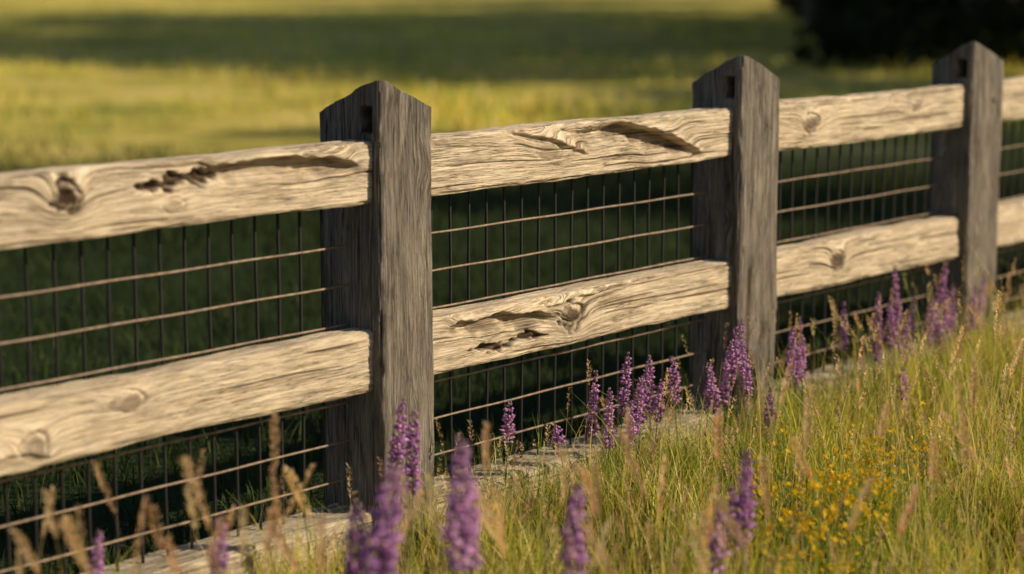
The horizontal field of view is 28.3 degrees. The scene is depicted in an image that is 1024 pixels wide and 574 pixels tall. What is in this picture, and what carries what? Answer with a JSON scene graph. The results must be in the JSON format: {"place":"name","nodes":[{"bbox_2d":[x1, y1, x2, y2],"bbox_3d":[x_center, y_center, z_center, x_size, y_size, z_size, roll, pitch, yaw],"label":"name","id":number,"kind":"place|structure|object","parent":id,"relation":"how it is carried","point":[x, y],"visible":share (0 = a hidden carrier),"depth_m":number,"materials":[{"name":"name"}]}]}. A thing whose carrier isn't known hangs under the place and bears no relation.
{"place":"outdoors","nodes":[
{"label":"outdoors","id":0,"kind":"place"},
{"bbox_2d":[0,0,1023,573],"bbox_3d":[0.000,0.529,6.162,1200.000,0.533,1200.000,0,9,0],"label":"ground","id":1,"kind":"structure","parent":0,"point":[234,130],"depth_m":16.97,"materials":[{"name":"green plant"}]},
{"bbox_2d":[88,530,104,573],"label":"purple wildflower","id":2,"kind":"object","parent":1,"relation":"on","point":[99,565],"visible":0.94,"depth_m":4.12,"materials":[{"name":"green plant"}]},
{"bbox_2d":[208,515,231,573],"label":"purple wildflower","id":3,"kind":"object","parent":1,"relation":"on","point":[223,561],"visible":0.61,"depth_m":4.07,"materials":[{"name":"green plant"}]},
{"bbox_2d":[343,499,368,573],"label":"purple wildflower","id":4,"kind":"object","parent":1,"relation":"on","point":[351,567],"visible":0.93,"depth_m":3.71,"materials":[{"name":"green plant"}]},
{"bbox_2d":[360,459,404,573],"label":"purple wildflower","id":5,"kind":"object","parent":1,"relation":"on","point":[379,535],"visible":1,"depth_m":3.59,"materials":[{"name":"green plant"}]},
{"bbox_2d":[380,397,410,542],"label":"purple wildflower","id":6,"kind":"object","parent":1,"relation":"on","point":[397,452],"visible":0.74,"depth_m":4.71,"materials":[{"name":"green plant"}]},
{"bbox_2d":[397,410,427,573],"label":"purple wildflower","id":7,"kind":"object","parent":1,"relation":"on","point":[412,470],"visible":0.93,"depth_m":4.74,"materials":[{"name":"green plant"}]},
{"bbox_2d":[436,435,479,573],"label":"purple wildflower","id":8,"kind":"object","parent":1,"relation":"on","point":[461,529],"visible":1,"depth_m":3.69,"materials":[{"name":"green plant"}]},
{"bbox_2d":[458,475,483,573],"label":"purple wildflower","id":9,"kind":"object","parent":1,"relation":"on","point":[476,519],"visible":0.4,"depth_m":3.87,"materials":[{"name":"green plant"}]},
{"bbox_2d":[494,400,517,518],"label":"purple wildflower","id":10,"kind":"object","parent":1,"relation":"on","point":[507,427],"visible":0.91,"depth_m":5.29,"materials":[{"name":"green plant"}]},
{"bbox_2d":[0,41,1023,573],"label":"wooden rail fence","id":11,"kind":"object","parent":1,"relation":"on","point":[374,169],"visible":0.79,"depth_m":5.26,"materials":[{"name":"grey wood"}]},
{"bbox_2d":[9,290,1023,573],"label":"tall straw grass","id":12,"kind":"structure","parent":1,"relation":"on","point":[211,548],"depth_m":4.08,"materials":[{"name":"beige plant"}]},
{"bbox_2d":[550,425,574,513],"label":"purple wildflower","id":13,"kind":"object","parent":1,"relation":"on","point":[556,431],"visible":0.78,"depth_m":5.44,"materials":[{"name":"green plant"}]},
{"bbox_2d":[557,482,590,573],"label":"purple wildflower","id":14,"kind":"object","parent":1,"relation":"on","point":[579,559],"visible":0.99,"depth_m":3.91,"materials":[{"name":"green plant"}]},
{"bbox_2d":[578,370,606,493],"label":"purple wildflower","id":15,"kind":"object","parent":1,"relation":"on","point":[593,405],"visible":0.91,"depth_m":5.47,"materials":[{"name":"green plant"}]},
{"bbox_2d":[594,388,616,497],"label":"purple wildflower","id":16,"kind":"object","parent":1,"relation":"on","point":[609,424],"visible":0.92,"depth_m":5.47,"materials":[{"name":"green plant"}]},
{"bbox_2d":[611,352,631,480],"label":"purple wildflower","id":17,"kind":"object","parent":1,"relation":"on","point":[623,398],"visible":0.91,"depth_m":5.59,"materials":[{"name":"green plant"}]},
{"bbox_2d":[615,400,636,508],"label":"purple wildflower","id":18,"kind":"object","parent":1,"relation":"on","point":[633,421],"visible":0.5,"depth_m":5.51,"materials":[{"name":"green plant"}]},
{"bbox_2d":[621,377,645,498],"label":"purple wildflower","id":19,"kind":"object","parent":1,"relation":"on","point":[638,419],"visible":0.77,"depth_m":5.58,"materials":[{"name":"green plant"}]},
{"bbox_2d":[635,365,649,463],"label":"purple wildflower","id":20,"kind":"object","parent":1,"relation":"on","point":[646,375],"visible":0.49,"depth_m":5.71,"materials":[{"name":"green plant"}]},
{"bbox_2d":[636,355,658,446],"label":"purple wildflower","id":21,"kind":"object","parent":1,"relation":"on","point":[649,395],"visible":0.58,"depth_m":5.80,"materials":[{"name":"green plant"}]},
{"bbox_2d":[645,379,665,474],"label":"purple wildflower","id":22,"kind":"object","parent":1,"relation":"on","point":[656,402],"visible":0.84,"depth_m":5.70,"materials":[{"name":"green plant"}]},
{"bbox_2d":[667,356,688,461],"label":"purple wildflower","id":23,"kind":"object","parent":1,"relation":"on","point":[672,375],"visible":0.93,"depth_m":5.78,"materials":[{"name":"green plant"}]},
{"bbox_2d":[696,373,713,477],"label":"purple wildflower","id":24,"kind":"object","parent":1,"relation":"on","point":[707,398],"visible":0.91,"depth_m":5.86,"materials":[{"name":"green plant"}]},
{"bbox_2d":[706,361,727,473],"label":"purple wildflower","id":25,"kind":"object","parent":1,"relation":"on","point":[715,390],"visible":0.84,"depth_m":5.83,"materials":[{"name":"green plant"}]},
{"bbox_2d":[706,506,731,573],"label":"purple wildflower","id":26,"kind":"object","parent":1,"relation":"on","point":[713,548],"visible":0.79,"depth_m":4.17,"materials":[{"name":"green plant"}]},
{"bbox_2d":[712,344,736,442],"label":"purple wildflower","id":27,"kind":"object","parent":1,"relation":"on","point":[726,354],"visible":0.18,"depth_m":6.04,"materials":[{"name":"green plant"}]},
{"bbox_2d":[719,358,732,438],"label":"purple wildflower","id":28,"kind":"object","parent":1,"relation":"on","point":[722,388],"visible":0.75,"depth_m":5.96,"materials":[{"name":"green plant"}]},
{"bbox_2d":[721,326,746,462],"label":"purple wildflower","id":29,"kind":"object","parent":1,"relation":"on","point":[732,355],"visible":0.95,"depth_m":5.86,"materials":[{"name":"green plant"}]},
{"bbox_2d":[726,485,744,573],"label":"purple wildflower","id":30,"kind":"object","parent":1,"relation":"on","point":[732,494],"visible":0.5,"depth_m":4.43,"materials":[{"name":"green plant"}]},
{"bbox_2d":[730,318,750,465],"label":"purple wildflower","id":31,"kind":"object","parent":1,"relation":"on","point":[741,341],"visible":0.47,"depth_m":6.00,"materials":[{"name":"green plant"}]},
{"bbox_2d":[729,449,756,573],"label":"purple wildflower","id":32,"kind":"object","parent":1,"relation":"on","point":[743,504],"visible":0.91,"depth_m":4.24,"materials":[{"name":"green plant"}]},
{"bbox_2d":[737,344,756,456],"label":"purple wildflower","id":33,"kind":"object","parent":1,"relation":"on","point":[742,370],"visible":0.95,"depth_m":5.88,"materials":[{"name":"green plant"}]},
{"bbox_2d":[724,448,790,568],"bbox_3d":[0.589,0.543,4.862,0.165,0.364,0.176,2,9,11],"label":"yellow wildflower","id":34,"kind":"object","parent":1,"relation":"on","point":[774,484],"visible":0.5,"depth_m":4.87,"materials":[{"name":"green plant"}]},
{"bbox_2d":[761,385,775,460],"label":"purple wildflower","id":35,"kind":"object","parent":1,"relation":"on","point":[770,402],"visible":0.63,"depth_m":5.99,"materials":[{"name":"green plant"}]},
{"bbox_2d":[734,525,803,573],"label":"yellow wildflower","id":36,"kind":"object","parent":1,"relation":"on","point":[792,567],"visible":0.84,"depth_m":4.33,"materials":[{"name":"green plant"}]},
{"bbox_2d":[747,534,807,573],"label":"yellow wildflower","id":37,"kind":"object","parent":1,"relation":"on","point":[768,563],"visible":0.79,"depth_m":4.39,"materials":[{"name":"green plant"}]},
{"bbox_2d":[754,454,802,551],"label":"yellow wildflower","id":38,"kind":"object","parent":1,"relation":"on","point":[772,494],"visible":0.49,"depth_m":4.97,"materials":[{"name":"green plant"}]},
{"bbox_2d":[749,479,823,573],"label":"yellow wildflower","id":39,"kind":"object","parent":1,"relation":"on","point":[768,529],"visible":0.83,"depth_m":4.45,"materials":[{"name":"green plant"}]},
{"bbox_2d":[778,325,802,444],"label":"purple wildflower","id":40,"kind":"object","parent":1,"relation":"on","point":[791,346],"visible":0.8,"depth_m":6.22,"materials":[{"name":"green plant"}]},
{"bbox_2d":[782,340,803,432],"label":"purple wildflower","id":41,"kind":"object","parent":1,"relation":"on","point":[798,361],"visible":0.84,"depth_m":6.27,"materials":[{"name":"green plant"}]},
{"bbox_2d":[760,503,833,572],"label":"yellow wildflower","id":42,"kind":"object","parent":1,"relation":"on","point":[803,556],"visible":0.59,"depth_m":4.57,"materials":[{"name":"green plant"}]},
{"bbox_2d":[799,0,805,21],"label":"tree","id":43,"kind":"object","parent":1,"relation":"on","point":[802,8],"visible":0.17,"depth_m":48.38,"materials":[{"name":"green plant"}]},
{"bbox_2d":[796,317,810,413],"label":"purple wildflower","id":44,"kind":"object","parent":1,"relation":"on","point":[803,356],"visible":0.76,"depth_m":6.32,"materials":[{"name":"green plant"}]},
{"bbox_2d":[765,428,844,571],"bbox_3d":[0.706,0.532,4.943,0.208,0.361,0.162,-1,9,-3],"label":"yellow wildflower","id":45,"kind":"object","parent":1,"relation":"on","point":[813,475],"visible":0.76,"depth_m":4.93,"materials":[{"name":"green plant"}]},
{"bbox_2d":[779,474,841,573],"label":"yellow wildflower","id":46,"kind":"object","parent":1,"relation":"on","point":[786,513],"visible":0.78,"depth_m":4.63,"materials":[{"name":"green plant"}]},
{"bbox_2d":[803,0,827,40],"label":"tree","id":47,"kind":"object","parent":1,"relation":"on","point":[812,6],"visible":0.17,"depth_m":38.02,"materials":[{"name":"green plant"}]},
{"bbox_2d":[790,500,842,573],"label":"yellow wildflower","id":48,"kind":"object","parent":1,"relation":"on","point":[800,513],"visible":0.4,"depth_m":4.80,"materials":[{"name":"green plant"}]},
{"bbox_2d":[802,474,853,569],"bbox_3d":[0.765,0.576,4.926,0.102,0.280,0.171,5,11,31],"label":"yellow wildflower","id":49,"kind":"object","parent":1,"relation":"on","point":[828,493],"visible":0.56,"depth_m":4.90,"materials":[{"name":"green plant"}]},
{"bbox_2d":[793,454,867,566],"bbox_3d":[0.784,0.554,4.844,0.201,0.348,0.156,9,13,43],"label":"yellow wildflower","id":50,"kind":"object","parent":1,"relation":"on","point":[848,474],"visible":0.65,"depth_m":4.87,"materials":[{"name":"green plant"}]},
{"bbox_2d":[810,525,858,573],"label":"yellow wildflower","id":51,"kind":"object","parent":1,"relation":"on","point":[814,548],"visible":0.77,"depth_m":4.47,"materials":[{"name":"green plant"}]},
{"bbox_2d":[806,521,864,573],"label":"yellow wildflower","id":52,"kind":"object","parent":1,"relation":"on","point":[836,539],"visible":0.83,"depth_m":4.51,"materials":[{"name":"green plant"}]},
{"bbox_2d":[833,301,848,393],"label":"purple wildflower","id":53,"kind":"object","parent":1,"relation":"on","point":[843,341],"visible":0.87,"depth_m":6.57,"materials":[{"name":"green plant"}]},
{"bbox_2d":[822,479,861,557],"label":"yellow wildflower","id":54,"kind":"object","parent":1,"relation":"on","point":[841,515],"visible":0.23,"depth_m":5.04,"materials":[{"name":"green plant"}]},
{"bbox_2d":[798,435,893,573],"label":"yellow wildflower","id":55,"kind":"object","parent":1,"relation":"on","point":[845,488],"visible":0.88,"depth_m":4.51,"materials":[{"name":"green plant"}]},
{"bbox_2d":[826,445,883,488],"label":"yellow wildflower","id":56,"kind":"object","parent":1,"relation":"on","point":[867,450],"visible":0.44,"depth_m":5.23,"materials":[{"name":"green plant"}]},
{"bbox_2d":[842,446,871,535],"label":"yellow wildflower","id":57,"kind":"object","parent":1,"relation":"on","point":[855,474],"visible":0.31,"depth_m":5.20,"materials":[{"name":"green plant"}]},
{"bbox_2d":[827,416,887,524],"bbox_3d":[0.913,0.501,5.243,0.148,0.328,0.159,-5,10,-28],"label":"yellow wildflower","id":58,"kind":"object","parent":1,"relation":"on","point":[835,426],"visible":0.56,"depth_m":5.25,"materials":[{"name":"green plant"}]},
{"bbox_2d":[825,424,891,530],"bbox_3d":[0.891,0.509,5.221,0.144,0.318,0.154,-4,10,-21],"label":"yellow wildflower","id":59,"kind":"object","parent":1,"relation":"on","point":[851,446],"visible":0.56,"depth_m":5.20,"materials":[{"name":"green plant"}]},
{"bbox_2d":[829,478,888,558],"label":"yellow wildflower","id":60,"kind":"object","parent":1,"relation":"on","point":[851,505],"visible":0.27,"depth_m":4.98,"materials":[{"name":"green plant"}]},
{"bbox_2d":[846,462,874,536],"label":"yellow wildflower","id":61,"kind":"object","parent":1,"relation":"on","point":[857,477],"visible":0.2,"depth_m":5.21,"materials":[{"name":"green plant"}]},
{"bbox_2d":[846,472,890,573],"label":"yellow wildflower","id":62,"kind":"object","parent":1,"relation":"on","point":[877,480],"visible":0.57,"depth_m":4.83,"materials":[{"name":"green plant"}]},
{"bbox_2d":[840,469,899,572],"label":"yellow wildflower","id":63,"kind":"object","parent":1,"relation":"on","point":[875,513],"visible":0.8,"depth_m":4.63,"materials":[{"name":"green plant"}]},
{"bbox_2d":[845,456,895,525],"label":"yellow wildflower","id":64,"kind":"object","parent":1,"relation":"on","point":[873,470],"visible":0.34,"depth_m":5.08,"materials":[{"name":"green plant"}]},
{"bbox_2d":[851,447,890,555],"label":"yellow wildflower","id":65,"kind":"object","parent":1,"relation":"on","point":[876,449],"visible":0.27,"depth_m":5.09,"materials":[{"name":"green plant"}]},
{"bbox_2d":[865,316,883,411],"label":"purple wildflower","id":66,"kind":"object","parent":1,"relation":"on","point":[874,351],"visible":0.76,"depth_m":6.54,"materials":[{"name":"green plant"}]},
{"bbox_2d":[872,291,886,411],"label":"purple wildflower","id":67,"kind":"object","parent":1,"relation":"on","point":[877,307],"visible":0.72,"depth_m":6.55,"materials":[{"name":"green plant"}]},
{"bbox_2d":[851,469,908,546],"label":"yellow wildflower","id":68,"kind":"object","parent":1,"relation":"on","point":[881,491],"visible":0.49,"depth_m":5.08,"materials":[{"name":"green plant"}]},
{"bbox_2d":[849,429,916,573],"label":"yellow wildflower","id":69,"kind":"object","parent":1,"relation":"on","point":[895,456],"visible":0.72,"depth_m":4.86,"materials":[{"name":"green plant"}]},
{"bbox_2d":[885,299,901,411],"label":"purple wildflower","id":70,"kind":"object","parent":1,"relation":"on","point":[890,329],"visible":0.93,"depth_m":6.54,"materials":[{"name":"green plant"}]},
{"bbox_2d":[890,265,899,365],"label":"purple wildflower","id":71,"kind":"object","parent":1,"relation":"on","point":[896,300],"visible":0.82,"depth_m":6.76,"materials":[{"name":"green plant"}]},
{"bbox_2d":[887,299,902,377],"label":"purple wildflower","id":72,"kind":"object","parent":1,"relation":"on","point":[898,317],"visible":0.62,"depth_m":6.72,"materials":[{"name":"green plant"}]},
{"bbox_2d":[774,0,1023,69],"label":"forest undergrowth","id":73,"kind":"object","parent":1,"relation":"on","point":[932,31],"visible":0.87,"depth_m":29.26,"materials":[{"name":"black plant"}]},
{"bbox_2d":[893,316,912,423],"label":"purple wildflower","id":74,"kind":"object","parent":1,"relation":"on","point":[907,337],"visible":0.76,"depth_m":6.59,"materials":[{"name":"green plant"}]},
{"bbox_2d":[896,368,919,453],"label":"purple wildflower","id":75,"kind":"object","parent":1,"relation":"on","point":[900,391],"visible":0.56,"depth_m":6.02,"materials":[{"name":"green plant"}]},
{"bbox_2d":[905,295,916,364],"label":"purple wildflower","id":76,"kind":"object","parent":1,"relation":"on","point":[912,314],"visible":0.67,"depth_m":6.84,"materials":[{"name":"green plant"}]},
{"bbox_2d":[895,418,952,536],"bbox_3d":[1.026,0.514,5.138,0.151,0.334,0.162,4,10,24],"label":"yellow wildflower","id":77,"kind":"object","parent":1,"relation":"on","point":[915,456],"visible":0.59,"depth_m":5.13,"materials":[{"name":"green plant"}]},
{"bbox_2d":[922,298,935,369],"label":"purple wildflower","id":78,"kind":"object","parent":1,"relation":"on","point":[930,338],"visible":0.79,"depth_m":6.67,"materials":[{"name":"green plant"}]},
{"bbox_2d":[891,401,979,522],"bbox_3d":[1.087,0.474,5.210,0.189,0.390,0.176,6,11,31],"label":"yellow wildflower","id":79,"kind":"object","parent":1,"relation":"on","point":[910,445],"visible":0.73,"depth_m":5.20,"materials":[{"name":"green plant"}]},
{"bbox_2d":[926,262,948,367],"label":"purple wildflower","id":80,"kind":"object","parent":1,"relation":"on","point":[938,296],"visible":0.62,"depth_m":6.94,"materials":[{"name":"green plant"}]},
{"bbox_2d":[932,307,948,377],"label":"purple wildflower","id":81,"kind":"object","parent":1,"relation":"on","point":[936,321],"visible":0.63,"depth_m":6.88,"materials":[{"name":"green plant"}]},
{"bbox_2d":[932,288,949,381],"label":"purple wildflower","id":82,"kind":"object","parent":1,"relation":"on","point":[945,318],"visible":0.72,"depth_m":6.82,"materials":[{"name":"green plant"}]},
{"bbox_2d":[940,297,949,369],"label":"purple wildflower","id":83,"kind":"object","parent":1,"relation":"on","point":[947,320],"visible":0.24,"depth_m":7.02,"materials":[{"name":"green plant"}]},
{"bbox_2d":[948,283,956,362],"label":"purple wildflower","id":84,"kind":"object","parent":1,"relation":"on","point":[952,298],"visible":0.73,"depth_m":7.09,"materials":[{"name":"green plant"}]},
{"bbox_2d":[961,285,977,369],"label":"purple wildflower","id":85,"kind":"object","parent":1,"relation":"on","point":[974,301],"visible":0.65,"depth_m":7.15,"materials":[{"name":"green plant"}]},
{"bbox_2d":[962,269,985,368],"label":"purple wildflower","id":86,"kind":"object","parent":1,"relation":"on","point":[981,298],"visible":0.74,"depth_m":7.19,"materials":[{"name":"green plant"}]},
{"bbox_2d":[0,0,1023,194],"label":"meadow grass","id":87,"kind":"structure","parent":0,"point":[455,112],"depth_m":26.11,"materials":[{"name":"green plant"}]},
{"bbox_2d":[26,233,1023,573],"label":"meadow grass","id":88,"kind":"structure","parent":0,"point":[688,475],"depth_m":5.30,"materials":[{"name":"green plant"}]},
{"bbox_2d":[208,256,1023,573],"bbox_3d":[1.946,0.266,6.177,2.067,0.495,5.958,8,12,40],"label":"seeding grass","id":89,"kind":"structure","parent":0,"point":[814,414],"depth_m":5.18,"materials":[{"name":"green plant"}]}
]}

